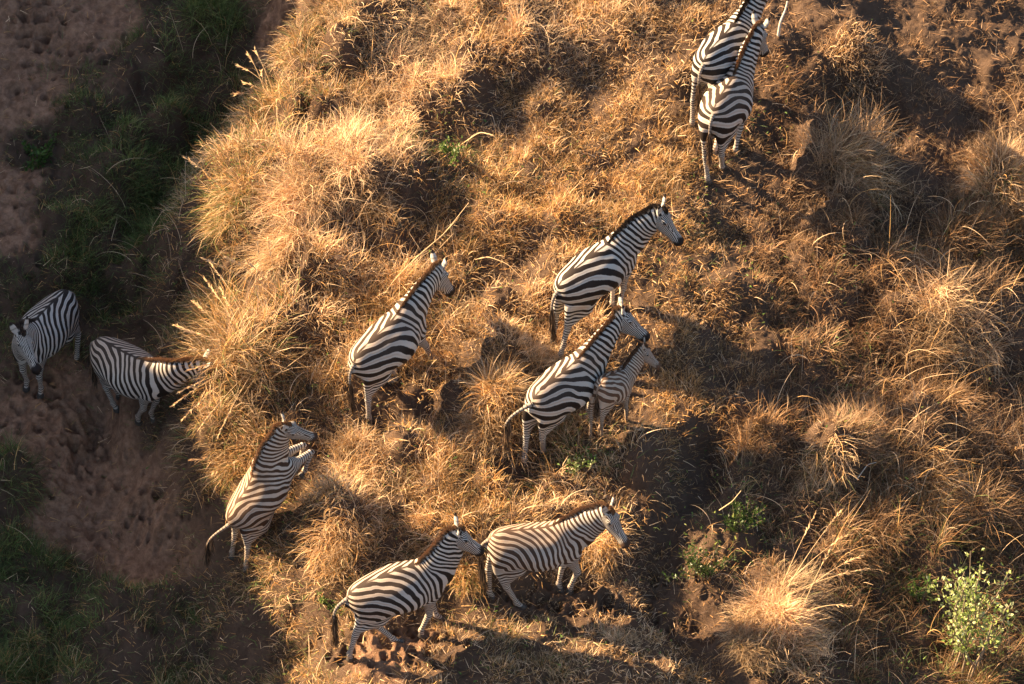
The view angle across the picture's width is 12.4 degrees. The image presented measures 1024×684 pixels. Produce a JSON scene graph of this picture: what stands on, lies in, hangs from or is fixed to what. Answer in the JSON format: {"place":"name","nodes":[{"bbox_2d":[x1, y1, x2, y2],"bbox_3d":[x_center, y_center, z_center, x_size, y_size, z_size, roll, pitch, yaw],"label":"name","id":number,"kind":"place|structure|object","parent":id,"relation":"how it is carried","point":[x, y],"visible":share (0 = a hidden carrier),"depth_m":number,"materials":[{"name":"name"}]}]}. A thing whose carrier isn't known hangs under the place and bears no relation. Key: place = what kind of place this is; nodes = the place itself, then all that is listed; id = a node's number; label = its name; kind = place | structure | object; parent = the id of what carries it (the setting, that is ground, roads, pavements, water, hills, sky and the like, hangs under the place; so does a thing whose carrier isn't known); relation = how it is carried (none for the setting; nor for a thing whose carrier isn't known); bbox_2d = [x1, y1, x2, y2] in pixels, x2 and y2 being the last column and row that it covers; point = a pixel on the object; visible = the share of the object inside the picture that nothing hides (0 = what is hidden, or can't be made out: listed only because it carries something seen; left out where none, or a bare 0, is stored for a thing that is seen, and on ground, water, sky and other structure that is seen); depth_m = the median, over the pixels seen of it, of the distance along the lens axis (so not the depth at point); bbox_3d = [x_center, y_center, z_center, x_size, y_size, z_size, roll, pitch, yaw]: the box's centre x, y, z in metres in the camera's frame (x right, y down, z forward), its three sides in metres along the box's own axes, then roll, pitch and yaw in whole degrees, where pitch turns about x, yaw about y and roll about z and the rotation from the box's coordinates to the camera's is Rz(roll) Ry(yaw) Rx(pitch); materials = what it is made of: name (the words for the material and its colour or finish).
{"place":"outdoors","nodes":[
{"label":"outdoors","id":0,"kind":"place"},
{"bbox_2d":[0,0,1023,683],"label":"ground","id":1,"kind":"structure","parent":0,"point":[34,28],"depth_m":60.56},
{"bbox_2d":[21,133,59,171],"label":"green weed","id":2,"kind":"object","parent":1,"relation":"on","point":[42,157],"visible":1,"depth_m":63.00,"materials":[{"name":"green plant"}]},
{"bbox_2d":[9,289,81,398],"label":"zebra","id":3,"kind":"object","parent":1,"relation":"on","point":[45,329],"visible":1,"depth_m":60.47},
{"bbox_2d":[0,0,272,683],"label":"green grass","id":4,"kind":"structure","parent":1,"relation":"on","point":[65,662],"depth_m":62.12,"materials":[{"name":"green plant"}]},
{"bbox_2d":[87,336,212,425],"bbox_3d":[-4.669,0.576,60.016,1.984,1.723,0.698,23,49,22],"label":"zebra","id":5,"kind":"object","parent":1,"relation":"on","point":[123,368],"visible":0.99,"depth_m":59.64},
{"bbox_2d":[188,420,254,502],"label":"grass tussock","id":6,"kind":"object","parent":1,"relation":"on","point":[222,469],"depth_m":59.02,"materials":[{"name":"beige plant"}]},
{"bbox_2d":[174,149,291,258],"bbox_3d":[-3.619,-1.793,60.767,1.688,1.185,1.600,0,44,0],"label":"grass tussock","id":7,"kind":"object","parent":1,"relation":"on","point":[217,217],"depth_m":60.70,"materials":[{"name":"beige plant"}]},
{"bbox_2d":[170,262,335,437],"bbox_3d":[-3.583,0.189,59.405,2.364,1.508,2.051,-34,53,-30],"label":"grass tussock","id":8,"kind":"object","parent":1,"relation":"on","point":[263,365],"depth_m":59.29,"materials":[{"name":"beige plant"}]},
{"bbox_2d":[200,239,307,317],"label":"grass tussock","id":9,"kind":"object","parent":1,"relation":"on","point":[283,296],"depth_m":59.93,"materials":[{"name":"beige plant"}]},
{"bbox_2d":[202,410,317,572],"bbox_3d":[-3.116,1.829,58.258,1.560,2.458,0.599,-27,50,-25],"label":"zebra","id":10,"kind":"object","parent":1,"relation":"on","point":[259,495],"visible":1,"depth_m":58.07},
{"bbox_2d":[229,48,304,120],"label":"grass tussock","id":11,"kind":"object","parent":1,"relation":"on","point":[259,93],"depth_m":62.12,"materials":[{"name":"beige plant"}]},
{"bbox_2d":[218,197,338,299],"bbox_3d":[-3.018,-1.295,60.335,1.649,1.280,1.500,0,44,0],"label":"grass tussock","id":12,"kind":"object","parent":1,"relation":"on","point":[278,252],"depth_m":60.29,"materials":[{"name":"beige plant"}]},
{"bbox_2d":[225,145,359,246],"bbox_3d":[-2.770,-1.882,60.442,1.833,1.221,1.644,0,44,0],"label":"grass tussock","id":13,"kind":"object","parent":1,"relation":"on","point":[293,205],"depth_m":60.49,"materials":[{"name":"beige plant"}]},
{"bbox_2d":[316,587,342,614],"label":"green weed","id":14,"kind":"object","parent":1,"relation":"on","point":[322,598],"visible":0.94,"depth_m":58.10,"materials":[{"name":"green plant"}]},
{"bbox_2d":[284,478,382,586],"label":"grass tussock","id":15,"kind":"object","parent":1,"relation":"on","point":[339,547],"depth_m":58.00,"materials":[{"name":"beige plant"}]},
{"bbox_2d":[344,250,454,423],"bbox_3d":[-1.374,0.016,59.208,0.651,1.698,2.078,32,52,29],"label":"zebra","id":16,"kind":"object","parent":1,"relation":"on","point":[386,345],"visible":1,"depth_m":58.79},
{"bbox_2d":[330,512,484,662],"bbox_3d":[-1.297,2.968,57.224,1.932,1.963,0.662,-23,49,-22],"label":"zebra","id":17,"kind":"object","parent":1,"relation":"on","point":[379,599],"visible":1,"depth_m":56.95},
{"bbox_2d":[384,234,452,313],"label":"dry stem","id":18,"kind":"object","parent":1,"relation":"on","point":[419,269],"visible":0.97,"depth_m":60.11,"materials":[{"name":"beige plant"}]},
{"bbox_2d":[370,203,474,313],"bbox_3d":[-1.117,-1.087,60.337,0.127,0.741,1.938,34,53,30],"label":"dry stem","id":19,"kind":"object","parent":1,"relation":"on","point":[423,251],"visible":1,"depth_m":60.15,"materials":[{"name":"beige plant"}]},
{"bbox_2d":[438,136,463,166],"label":"green weed","id":20,"kind":"object","parent":1,"relation":"on","point":[454,150],"visible":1,"depth_m":61.12,"materials":[{"name":"green plant"}]},
{"bbox_2d":[446,548,502,610],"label":"grass tussock","id":21,"kind":"object","parent":1,"relation":"on","point":[473,573],"depth_m":57.94,"materials":[{"name":"beige plant"}]},
{"bbox_2d":[462,132,497,144],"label":"dry stem","id":22,"kind":"object","parent":1,"relation":"on","point":[478,133],"visible":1,"depth_m":61.31,"materials":[{"name":"beige plant"}]},
{"bbox_2d":[450,375,541,481],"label":"grass tussock","id":23,"kind":"object","parent":1,"relation":"on","point":[479,433],"depth_m":58.82,"materials":[{"name":"beige plant"}]},
{"bbox_2d":[475,257,522,278],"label":"dry stem","id":24,"kind":"object","parent":1,"relation":"on","point":[500,261],"visible":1,"depth_m":60.34,"materials":[{"name":"beige plant"}]},
{"bbox_2d":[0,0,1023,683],"bbox_3d":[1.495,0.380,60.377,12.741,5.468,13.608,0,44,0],"label":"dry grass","id":25,"kind":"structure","parent":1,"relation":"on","point":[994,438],"depth_m":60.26,"materials":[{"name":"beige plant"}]},
{"bbox_2d":[477,494,630,609],"bbox_3d":[0.506,2.534,57.577,1.878,1.786,0.644,0,44,0],"label":"zebra","id":26,"kind":"object","parent":1,"relation":"on","point":[515,551],"visible":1,"depth_m":57.29},
{"bbox_2d":[500,293,649,466],"bbox_3d":[0.764,0.556,58.730,0.651,1.865,2.217,34,53,30],"label":"zebra","id":27,"kind":"object","parent":1,"relation":"on","point":[558,392],"visible":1,"depth_m":58.43},
{"bbox_2d":[146,0,1023,683],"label":"ground herbs","id":28,"kind":"object","parent":1,"relation":"on","point":[580,414],"visible":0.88,"depth_m":59.29,"materials":[{"name":"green plant"}]},
{"bbox_2d":[565,445,604,477],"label":"green weed","id":29,"kind":"object","parent":1,"relation":"on","point":[575,466],"visible":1,"depth_m":58.62,"materials":[{"name":"green plant"}]},
{"bbox_2d":[580,527,637,586],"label":"grass tussock","id":30,"kind":"object","parent":1,"relation":"on","point":[599,548],"depth_m":58.18,"materials":[{"name":"beige plant"}]},
{"bbox_2d":[548,194,683,359],"bbox_3d":[1.208,-0.891,59.589,1.912,1.926,0.674,-22,48,-21],"label":"zebra","id":31,"kind":"object","parent":1,"relation":"on","point":[587,279],"visible":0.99,"depth_m":59.29},
{"bbox_2d":[588,335,660,440],"bbox_3d":[1.364,0.631,58.976,1.058,1.295,0.415,-34,53,-30],"label":"zebra foal","id":32,"kind":"object","parent":1,"relation":"on","point":[611,389],"visible":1,"depth_m":58.72},
{"bbox_2d":[660,535,736,581],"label":"leafy shrub","id":33,"kind":"object","parent":1,"relation":"on","point":[700,568],"visible":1,"depth_m":58.02,"materials":[{"name":"green plant"}]},
{"bbox_2d":[698,10,770,184],"bbox_3d":[2.833,-3.128,61.270,0.655,1.732,1.896,11,45,11],"label":"zebra","id":34,"kind":"object","parent":1,"relation":"on","point":[725,107],"visible":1,"depth_m":60.89},
{"bbox_2d":[689,0,788,127],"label":"zebra","id":35,"kind":"object","parent":1,"relation":"on","point":[715,54],"visible":0.87,"depth_m":61.21},
{"bbox_2d":[722,496,765,532],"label":"leafy shrub","id":36,"kind":"object","parent":1,"relation":"on","point":[750,518],"visible":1,"depth_m":58.46,"materials":[{"name":"green plant"}]},
{"bbox_2d":[777,1,787,35],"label":"dead branch","id":37,"kind":"object","parent":1,"relation":"on","point":[780,22],"visible":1,"depth_m":62.62,"materials":[{"name":"white wood"}]},
{"bbox_2d":[703,509,868,683],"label":"grass tussock","id":38,"kind":"object","parent":1,"relation":"on","point":[749,636],"depth_m":57.74,"materials":[{"name":"beige plant"}]},
{"bbox_2d":[775,430,872,509],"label":"grass tussock","id":39,"kind":"object","parent":1,"relation":"on","point":[825,462],"depth_m":59.08,"materials":[{"name":"beige plant"}]},
{"bbox_2d":[779,90,924,228],"bbox_3d":[4.541,-2.352,61.761,1.723,1.614,1.899,-29,51,-27],"label":"grass tussock","id":40,"kind":"object","parent":1,"relation":"on","point":[859,157],"depth_m":61.78,"materials":[{"name":"beige plant"}]},
{"bbox_2d":[816,15,899,129],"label":"grass tussock","id":41,"kind":"object","parent":1,"relation":"on","point":[868,67],"depth_m":62.92,"materials":[{"name":"beige plant"}]},
{"bbox_2d":[902,564,936,606],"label":"leafy shrub","id":42,"kind":"object","parent":1,"relation":"on","point":[918,593],"visible":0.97,"depth_m":58.78,"materials":[{"name":"green plant"}]},
{"bbox_2d":[880,424,1020,536],"bbox_3d":[5.560,1.850,59.591,1.948,1.378,1.738,0,44,0],"label":"grass tussock","id":43,"kind":"object","parent":1,"relation":"on","point":[939,476],"depth_m":59.61,"materials":[{"name":"beige plant"}]},
{"bbox_2d":[889,251,1020,388],"bbox_3d":[5.766,-0.153,60.726,1.941,1.434,1.832,0,44,0],"label":"grass tussock","id":44,"kind":"object","parent":1,"relation":"on","point":[934,296],"depth_m":60.73,"materials":[{"name":"beige plant"}]},
{"bbox_2d":[926,548,1018,682],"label":"leafy shrub","id":45,"kind":"object","parent":1,"relation":"on","point":[962,635],"visible":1,"depth_m":57.81,"materials":[{"name":"green plant"}]},
{"bbox_2d":[948,125,1023,231],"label":"grass tussock","id":46,"kind":"object","parent":1,"relation":"on","point":[1010,184],"depth_m":62.23,"materials":[{"name":"beige plant"}]}
]}

